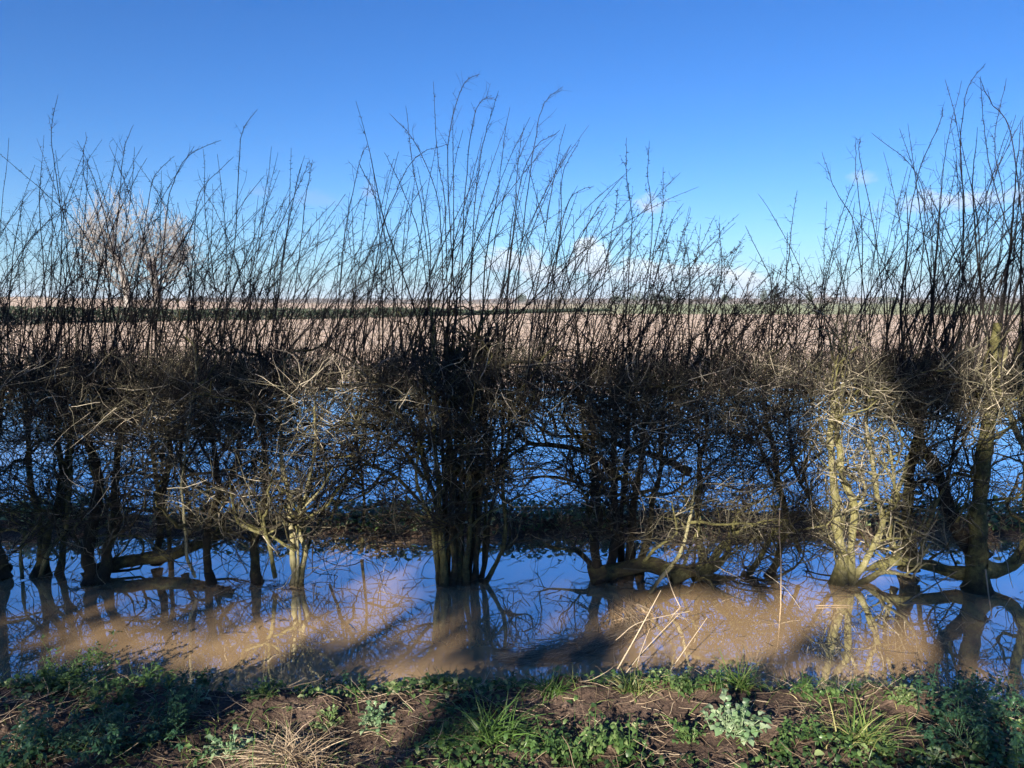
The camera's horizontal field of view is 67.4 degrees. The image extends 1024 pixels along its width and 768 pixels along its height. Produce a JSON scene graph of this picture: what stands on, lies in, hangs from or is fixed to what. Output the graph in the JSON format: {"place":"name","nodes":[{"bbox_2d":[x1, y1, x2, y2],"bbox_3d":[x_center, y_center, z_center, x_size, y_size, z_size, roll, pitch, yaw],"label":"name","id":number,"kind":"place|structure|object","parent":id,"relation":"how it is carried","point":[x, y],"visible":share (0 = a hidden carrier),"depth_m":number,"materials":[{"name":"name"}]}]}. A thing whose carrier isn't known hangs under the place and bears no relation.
{"place":"outdoors","nodes":[
{"label":"outdoors","id":0,"kind":"place"},
{"bbox_2d":[0,380,1023,704],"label":"flood water","id":1,"kind":"structure","parent":0,"point":[358,620],"depth_m":4.91,"materials":[{"name":"brown liquid"}]},
{"bbox_2d":[0,96,207,582],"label":"hedge shrub","id":2,"kind":"object","parent":1,"relation":"on","point":[42,567],"visible":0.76,"depth_m":5.45,"materials":[{"name":"brown plant"}]},
{"bbox_2d":[46,140,337,582],"bbox_3d":[-2.471,-0.147,5.558,2.062,3.173,1.824,6,8,42],"label":"hedge shrub","id":3,"kind":"object","parent":1,"relation":"on","point":[154,405],"visible":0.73,"depth_m":5.35,"materials":[{"name":"brown plant"}]},
{"bbox_2d":[123,110,334,602],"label":"hedge shrub","id":4,"kind":"object","parent":1,"relation":"on","point":[210,577],"visible":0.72,"depth_m":5.41,"materials":[{"name":"brown plant"}]},
{"bbox_2d":[136,154,423,585],"bbox_3d":[-1.619,-0.127,5.489,1.796,3.133,1.488,5,8,39],"label":"hedge shrub","id":5,"kind":"object","parent":1,"relation":"on","point":[255,576],"visible":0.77,"depth_m":5.37,"materials":[{"name":"brown plant"}]},
{"bbox_2d":[173,158,446,586],"bbox_3d":[-1.512,-0.093,5.469,1.742,3.061,1.720,6,8,44],"label":"hedge shrub","id":6,"kind":"object","parent":1,"relation":"on","point":[303,366],"visible":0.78,"depth_m":5.41,"materials":[{"name":"brown plant"}]},
{"bbox_2d":[230,143,485,605],"bbox_3d":[-1.045,-0.195,5.633,1.753,3.130,1.950,0,6,0],"label":"hedge shrub","id":7,"kind":"object","parent":1,"relation":"on","point":[353,449],"visible":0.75,"depth_m":5.48,"materials":[{"name":"brown plant"}]},
{"bbox_2d":[17,546,1023,652],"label":"floating twigs","id":8,"kind":"object","parent":1,"relation":"on","point":[452,587],"visible":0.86,"depth_m":5.39,"materials":[{"name":"brown wood"}]},
{"bbox_2d":[464,140,734,586],"bbox_3d":[0.528,-0.192,5.594,1.930,3.062,1.702,0,6,0],"label":"hedge shrub","id":9,"kind":"object","parent":1,"relation":"on","point":[567,378],"visible":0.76,"depth_m":5.41,"materials":[{"name":"brown plant"}]},
{"bbox_2d":[515,137,798,601],"bbox_3d":[1.102,-0.061,5.571,2.180,3.336,1.984,0,6,0],"label":"hedge shrub","id":10,"kind":"object","parent":1,"relation":"on","point":[628,565],"visible":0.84,"depth_m":5.44,"materials":[{"name":"brown plant"}]},
{"bbox_2d":[779,481,783,604],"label":"dead stalk","id":11,"kind":"object","parent":1,"relation":"in","point":[780,556],"visible":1,"depth_m":5.09,"materials":[{"name":"beige plant"}]},
{"bbox_2d":[816,605,873,610],"bbox_3d":[2.181,1.462,5.047,0.354,0.008,0.050,1,6,12],"label":"floating stick","id":12,"kind":"object","parent":1,"relation":"on","point":[842,605],"visible":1,"depth_m":5.06,"materials":[{"name":"brown wood"}]},
{"bbox_2d":[822,81,1023,572],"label":"hedge shrub","id":13,"kind":"object","parent":1,"relation":"on","point":[903,359],"visible":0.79,"depth_m":5.36,"materials":[{"name":"brown plant"}]},
{"bbox_2d":[902,571,956,603],"bbox_3d":[2.799,1.394,5.203,0.618,0.177,0.029,-3,7,-26],"label":"slanting stick","id":14,"kind":"object","parent":1,"relation":"in","point":[913,597],"visible":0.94,"depth_m":5.21,"materials":[{"name":"brown wood"}]},
{"bbox_2d":[885,76,1023,541],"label":"hedge shrub","id":15,"kind":"object","parent":1,"relation":"on","point":[1004,349],"visible":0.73,"depth_m":5.40,"materials":[{"name":"brown plant"}]},
{"bbox_2d":[985,569,991,616],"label":"hanging twig","id":16,"kind":"object","parent":1,"relation":"in","point":[988,590],"visible":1,"depth_m":5.06,"materials":[{"name":"brown wood"}]},
{"bbox_2d":[0,296,1023,767],"bbox_3d":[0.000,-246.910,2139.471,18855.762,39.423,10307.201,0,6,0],"label":"ground","id":17,"kind":"structure","parent":0,"point":[586,692],"depth_m":3.43,"materials":[{"name":"brown soil"}]},
{"bbox_2d":[0,707,55,767],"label":"nettle plant","id":18,"kind":"object","parent":17,"relation":"on","point":[30,752],"visible":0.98,"depth_m":2.90,"materials":[{"name":"green plant"}]},
{"bbox_2d":[10,651,91,695],"bbox_3d":[-2.205,1.405,3.694,0.311,0.170,0.296,0,6,0],"label":"cow parsley","id":19,"kind":"object","parent":17,"relation":"on","point":[60,681],"visible":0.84,"depth_m":3.69,"materials":[{"name":"green plant"}]},
{"bbox_2d":[17,703,96,749],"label":"nettle plant","id":20,"kind":"object","parent":17,"relation":"on","point":[52,708],"visible":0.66,"depth_m":3.04,"materials":[{"name":"green plant"}]},
{"bbox_2d":[0,140,147,578],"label":"hedge shrub","id":21,"kind":"object","parent":17,"relation":"on","point":[6,568],"visible":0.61,"depth_m":5.52,"materials":[{"name":"brown plant"}]},
{"bbox_2d":[36,631,122,687],"bbox_3d":[-2.285,1.452,4.029,0.489,0.389,0.670,-2,6,-18],"label":"cow parsley","id":22,"kind":"object","parent":17,"relation":"on","point":[92,653],"visible":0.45,"depth_m":3.98,"materials":[{"name":"green plant"}]},
{"bbox_2d":[48,697,160,763],"bbox_3d":[-1.594,1.342,2.987,0.399,0.235,0.388,5,8,37],"label":"cow parsley","id":23,"kind":"object","parent":17,"relation":"on","point":[109,727],"visible":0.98,"depth_m":2.98,"materials":[{"name":"green plant"}]},
{"bbox_2d":[62,183,172,315],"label":"bare tree","id":24,"kind":"object","parent":17,"relation":"on","point":[119,243],"visible":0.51,"depth_m":89.34,"materials":[{"name":"brown plant"}]},
{"bbox_2d":[86,675,155,714],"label":"nettle plant","id":25,"kind":"object","parent":17,"relation":"on","point":[131,698],"visible":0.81,"depth_m":3.37,"materials":[{"name":"green plant"}]},
{"bbox_2d":[0,126,316,586],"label":"hedge shrub","id":26,"kind":"object","parent":17,"relation":"on","point":[96,573],"visible":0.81,"depth_m":5.44,"materials":[{"name":"brown plant"}]},
{"bbox_2d":[118,205,206,308],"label":"bare tree","id":27,"kind":"object","parent":17,"relation":"on","point":[168,245],"visible":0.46,"depth_m":93.32,"materials":[{"name":"plant"}]},
{"bbox_2d":[139,661,186,693],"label":"nettle plant","id":28,"kind":"object","parent":17,"relation":"on","point":[148,674],"visible":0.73,"depth_m":3.67,"materials":[{"name":"green plant"}]},
{"bbox_2d":[139,670,202,751],"bbox_3d":[-1.437,1.364,3.188,0.235,0.301,0.446,-1,6,-12],"label":"cow parsley","id":29,"kind":"object","parent":17,"relation":"on","point":[181,714],"visible":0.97,"depth_m":3.20,"materials":[{"name":"green plant"}]},
{"bbox_2d":[173,684,210,707],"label":"leafy weed","id":30,"kind":"object","parent":17,"relation":"on","point":[193,699],"visible":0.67,"depth_m":3.49,"materials":[{"name":"green plant"}]},
{"bbox_2d":[191,668,228,686],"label":"nettle plant","id":31,"kind":"object","parent":17,"relation":"on","point":[200,676],"visible":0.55,"depth_m":4.03,"materials":[{"name":"green plant"}]},
{"bbox_2d":[198,724,255,762],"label":"leafy weed","id":32,"kind":"object","parent":17,"relation":"on","point":[221,746],"visible":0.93,"depth_m":2.99,"materials":[{"name":"green plant"}]},
{"bbox_2d":[236,735,249,744],"bbox_3d":[-1.101,1.465,3.155,0.067,0.042,0.051,0,6,0],"label":"stone","id":33,"kind":"object","parent":17,"relation":"on","point":[239,737],"visible":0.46,"depth_m":3.14,"materials":[{"name":"stone"}]},
{"bbox_2d":[241,676,283,699],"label":"leafy weed","id":34,"kind":"object","parent":17,"relation":"on","point":[261,690],"visible":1,"depth_m":3.49,"materials":[{"name":"green plant"}]},
{"bbox_2d":[196,706,376,767],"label":"dry grass tuft","id":35,"kind":"object","parent":17,"relation":"on","point":[287,752],"visible":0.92,"depth_m":2.98,"materials":[{"name":"plant"}]},
{"bbox_2d":[0,305,609,324],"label":"field hedge","id":36,"kind":"object","parent":17,"relation":"on","point":[263,310],"visible":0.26,"depth_m":69.87,"materials":[{"name":"black plant"}]},
{"bbox_2d":[309,704,343,731],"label":"leafy weed","id":37,"kind":"object","parent":17,"relation":"on","point":[334,713],"visible":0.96,"depth_m":3.37,"materials":[{"name":"green plant"}]},
{"bbox_2d":[320,670,367,690],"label":"nettle plant","id":38,"kind":"object","parent":17,"relation":"on","point":[364,681],"visible":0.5,"depth_m":3.96,"materials":[{"name":"green plant"}]},
{"bbox_2d":[356,700,395,734],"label":"leafy weed","id":39,"kind":"object","parent":17,"relation":"on","point":[373,718],"visible":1,"depth_m":3.33,"materials":[{"name":"green plant"}]},
{"bbox_2d":[412,666,467,688],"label":"grass tuft","id":40,"kind":"object","parent":17,"relation":"on","point":[446,683],"visible":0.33,"depth_m":3.73,"materials":[{"name":"green plant"}]},
{"bbox_2d":[428,717,457,746],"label":"leafy weed","id":41,"kind":"object","parent":17,"relation":"on","point":[436,732],"visible":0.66,"depth_m":3.17,"materials":[{"name":"green plant"}]},
{"bbox_2d":[384,674,552,767],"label":"grass tuft","id":42,"kind":"object","parent":17,"relation":"on","point":[485,732],"visible":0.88,"depth_m":3.08,"materials":[{"name":"green plant"}]},
{"bbox_2d":[486,670,516,688],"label":"nettle plant","id":43,"kind":"object","parent":17,"relation":"on","point":[499,679],"visible":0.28,"depth_m":3.98,"materials":[{"name":"green plant"}]},
{"bbox_2d":[313,72,694,587],"bbox_3d":[-0.232,-0.402,5.537,2.589,3.781,1.859,-2,6,-18],"label":"hedge shrub","id":44,"kind":"object","parent":17,"relation":"on","point":[457,378],"visible":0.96,"depth_m":5.41,"materials":[{"name":"brown plant"}]},
{"bbox_2d":[0,489,1023,537],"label":"ridge weeds","id":45,"kind":"object","parent":17,"relation":"on","point":[371,511],"visible":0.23,"depth_m":6.76,"materials":[{"name":"green plant"}]},
{"bbox_2d":[0,489,1023,555],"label":"ridge litter","id":46,"kind":"object","parent":17,"relation":"on","point":[525,539],"visible":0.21,"depth_m":6.50,"materials":[{"name":"plant"}]},
{"bbox_2d":[0,665,1023,767],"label":"ground cover","id":47,"kind":"object","parent":17,"relation":"on","point":[490,686],"visible":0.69,"depth_m":3.10,"materials":[{"name":"green plant"}]},
{"bbox_2d":[0,661,1023,767],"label":"dead straw","id":48,"kind":"object","parent":17,"relation":"on","point":[393,693],"visible":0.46,"depth_m":3.31,"materials":[{"name":"plant"}]},
{"bbox_2d":[0,676,1023,767],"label":"soil crumbs","id":49,"kind":"object","parent":17,"relation":"on","point":[563,706],"visible":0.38,"depth_m":3.32,"materials":[{"name":"brown soil"}]},
{"bbox_2d":[1,661,1023,767],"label":"bank grass","id":50,"kind":"structure","parent":17,"relation":"on","point":[248,721],"depth_m":3.25,"materials":[{"name":"green plant"}]},
{"bbox_2d":[12,295,1018,301],"bbox_3d":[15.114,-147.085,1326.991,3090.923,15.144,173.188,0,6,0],"label":"woodland","id":51,"kind":"object","parent":17,"relation":"on","point":[582,299],"visible":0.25,"depth_m":1280.01,"materials":[{"name":"plant"}]},
{"bbox_2d":[517,293,527,303],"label":"distant tree","id":52,"kind":"object","parent":17,"relation":"on","point":[522,298],"visible":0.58,"depth_m":595.83,"materials":[{"name":"grey plant"}]},
{"bbox_2d":[514,661,579,702],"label":"grass tuft","id":53,"kind":"object","parent":17,"relation":"on","point":[554,689],"visible":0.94,"depth_m":3.50,"materials":[{"name":"green plant"}]},
{"bbox_2d":[522,714,585,767],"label":"nettle plant","id":54,"kind":"object","parent":17,"relation":"on","point":[536,746],"visible":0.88,"depth_m":3.00,"materials":[{"name":"green plant"}]},
{"bbox_2d":[572,711,644,767],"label":"nettle plant","id":55,"kind":"object","parent":17,"relation":"on","point":[599,739],"visible":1,"depth_m":3.03,"materials":[{"name":"green plant"}]},
{"bbox_2d":[589,658,666,703],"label":"grass tuft","id":56,"kind":"object","parent":17,"relation":"on","point":[633,687],"visible":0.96,"depth_m":3.53,"materials":[{"name":"green plant"}]},
{"bbox_2d":[628,291,642,302],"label":"distant tree","id":57,"kind":"object","parent":17,"relation":"on","point":[634,296],"visible":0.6,"depth_m":630.77,"materials":[{"name":"grey plant"}]},
{"bbox_2d":[617,590,660,668],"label":"dead stalk","id":58,"kind":"object","parent":17,"relation":"on","point":[636,634],"visible":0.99,"depth_m":4.05,"materials":[{"name":"beige plant"}]},
{"bbox_2d":[635,629,649,673],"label":"dead stalk","id":59,"kind":"object","parent":17,"relation":"on","point":[640,653],"visible":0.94,"depth_m":4.05,"materials":[{"name":"beige plant"}]},
{"bbox_2d":[625,614,684,673],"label":"dead stalk","id":60,"kind":"object","parent":17,"relation":"on","point":[650,643],"visible":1,"depth_m":4.09,"materials":[{"name":"beige plant"}]},
{"bbox_2d":[616,609,688,639],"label":"dead stalk","id":61,"kind":"object","parent":60,"relation":"on","point":[650,619],"visible":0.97,"depth_m":4.20,"materials":[{"name":"beige plant"}]},
{"bbox_2d":[645,666,692,697],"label":"nettle plant","id":62,"kind":"object","parent":17,"relation":"on","point":[677,686],"visible":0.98,"depth_m":3.55,"materials":[{"name":"green plant"}]},
{"bbox_2d":[672,718,702,744],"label":"leafy weed","id":63,"kind":"object","parent":17,"relation":"on","point":[680,728],"visible":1,"depth_m":3.13,"materials":[{"name":"green plant"}]},
{"bbox_2d":[670,618,706,669],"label":"dead stalk","id":64,"kind":"object","parent":17,"relation":"on","point":[686,647],"visible":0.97,"depth_m":4.10,"materials":[{"name":"beige plant"}]},
{"bbox_2d":[678,665,725,694],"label":"nettle plant","id":65,"kind":"object","parent":17,"relation":"on","point":[704,679],"visible":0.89,"depth_m":3.53,"materials":[{"name":"green plant"}]},
{"bbox_2d":[688,649,780,710],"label":"grass tuft","id":66,"kind":"object","parent":17,"relation":"on","point":[741,681],"visible":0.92,"depth_m":3.56,"materials":[{"name":"green plant"}]},
{"bbox_2d":[699,688,771,745],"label":"leafy weed","id":67,"kind":"object","parent":17,"relation":"on","point":[734,718],"visible":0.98,"depth_m":3.14,"materials":[{"name":"green plant"}]},
{"bbox_2d":[625,206,856,607],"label":"hedge shrub","id":68,"kind":"object","parent":17,"relation":"on","point":[706,566],"visible":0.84,"depth_m":5.41,"materials":[{"name":"brown plant"}]},
{"bbox_2d":[739,286,756,300],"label":"distant tree","id":69,"kind":"object","parent":17,"relation":"on","point":[755,293],"visible":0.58,"depth_m":629.81,"materials":[{"name":"grey plant"}]},
{"bbox_2d":[760,288,766,300],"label":"distant tree","id":70,"kind":"object","parent":17,"relation":"on","point":[764,293],"visible":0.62,"depth_m":643.17,"materials":[{"name":"grey plant"}]},
{"bbox_2d":[669,193,879,598],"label":"hedge shrub","id":71,"kind":"object","parent":17,"relation":"on","point":[774,471],"visible":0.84,"depth_m":5.44,"materials":[{"name":"brown plant"}]},
{"bbox_2d":[665,570,679,605],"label":"drooping twig","id":72,"kind":"object","parent":71,"relation":"hanging from","point":[671,587],"visible":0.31,"depth_m":5.11,"materials":[{"name":"beige plant"}]},
{"bbox_2d":[767,714,826,758],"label":"nettle plant","id":73,"kind":"object","parent":17,"relation":"on","point":[783,738],"visible":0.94,"depth_m":3.04,"materials":[{"name":"green plant"}]},
{"bbox_2d":[789,673,844,704],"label":"nettle plant","id":74,"kind":"object","parent":17,"relation":"on","point":[804,681],"visible":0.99,"depth_m":3.47,"materials":[{"name":"green plant"}]},
{"bbox_2d":[781,683,960,767],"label":"grass tuft","id":75,"kind":"object","parent":17,"relation":"on","point":[856,737],"visible":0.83,"depth_m":3.12,"materials":[{"name":"green plant"}]},
{"bbox_2d":[854,728,898,759],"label":"leafy weed","id":76,"kind":"object","parent":17,"relation":"on","point":[890,749],"visible":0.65,"depth_m":3.03,"materials":[{"name":"green plant"}]},
{"bbox_2d":[750,144,1012,620],"bbox_3d":[2.530,-0.137,5.461,1.771,3.232,1.937,3,7,24],"label":"hedge shrub","id":77,"kind":"object","parent":17,"relation":"on","point":[847,572],"visible":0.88,"depth_m":5.40,"materials":[{"name":"brown plant"}]},
{"bbox_2d":[876,295,899,302],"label":"distant tree","id":78,"kind":"object","parent":17,"relation":"on","point":[887,299],"visible":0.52,"depth_m":643.76,"materials":[{"name":"grey plant"}]},
{"bbox_2d":[883,684,917,708],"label":"leafy weed","id":79,"kind":"object","parent":17,"relation":"on","point":[908,692],"visible":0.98,"depth_m":3.43,"materials":[{"name":"green plant"}]},
{"bbox_2d":[784,64,1023,595],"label":"hedge shrub","id":80,"kind":"object","parent":17,"relation":"on","point":[979,553],"visible":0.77,"depth_m":5.35,"materials":[{"name":"brown plant"}]},
{"bbox_2d":[916,745,954,767],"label":"leafy weed","id":81,"kind":"object","parent":17,"relation":"on","point":[935,751],"visible":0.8,"depth_m":3.02,"materials":[{"name":"green plant"}]},
{"bbox_2d":[910,663,983,725],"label":"nettle plant","id":82,"kind":"object","parent":17,"relation":"on","point":[926,688],"visible":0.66,"depth_m":3.38,"materials":[{"name":"green plant"}]},
{"bbox_2d":[914,679,1019,763],"bbox_3d":[1.791,1.327,3.053,0.390,0.312,0.374,4,7,31],"label":"cow parsley","id":83,"kind":"object","parent":17,"relation":"on","point":[958,712],"visible":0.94,"depth_m":3.07,"materials":[{"name":"green plant"}]},
{"bbox_2d":[939,666,1020,708],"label":"nettle plant","id":84,"kind":"object","parent":17,"relation":"on","point":[1001,689],"visible":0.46,"depth_m":3.82,"materials":[{"name":"green plant"}]},
{"bbox_2d":[956,672,1023,741],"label":"cow parsley","id":85,"kind":"object","parent":17,"relation":"on","point":[1004,702],"visible":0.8,"depth_m":3.25,"materials":[{"name":"green plant"}]},
{"bbox_2d":[974,705,1023,767],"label":"nettle plant","id":86,"kind":"object","parent":17,"relation":"on","point":[1017,745],"visible":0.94,"depth_m":2.92,"materials":[{"name":"green plant"}]},
{"bbox_2d":[0,0,1023,298],"label":"sky","id":87,"kind":"structure","parent":0,"point":[744,100],"materials":[{"name":"blue"}]}
]}

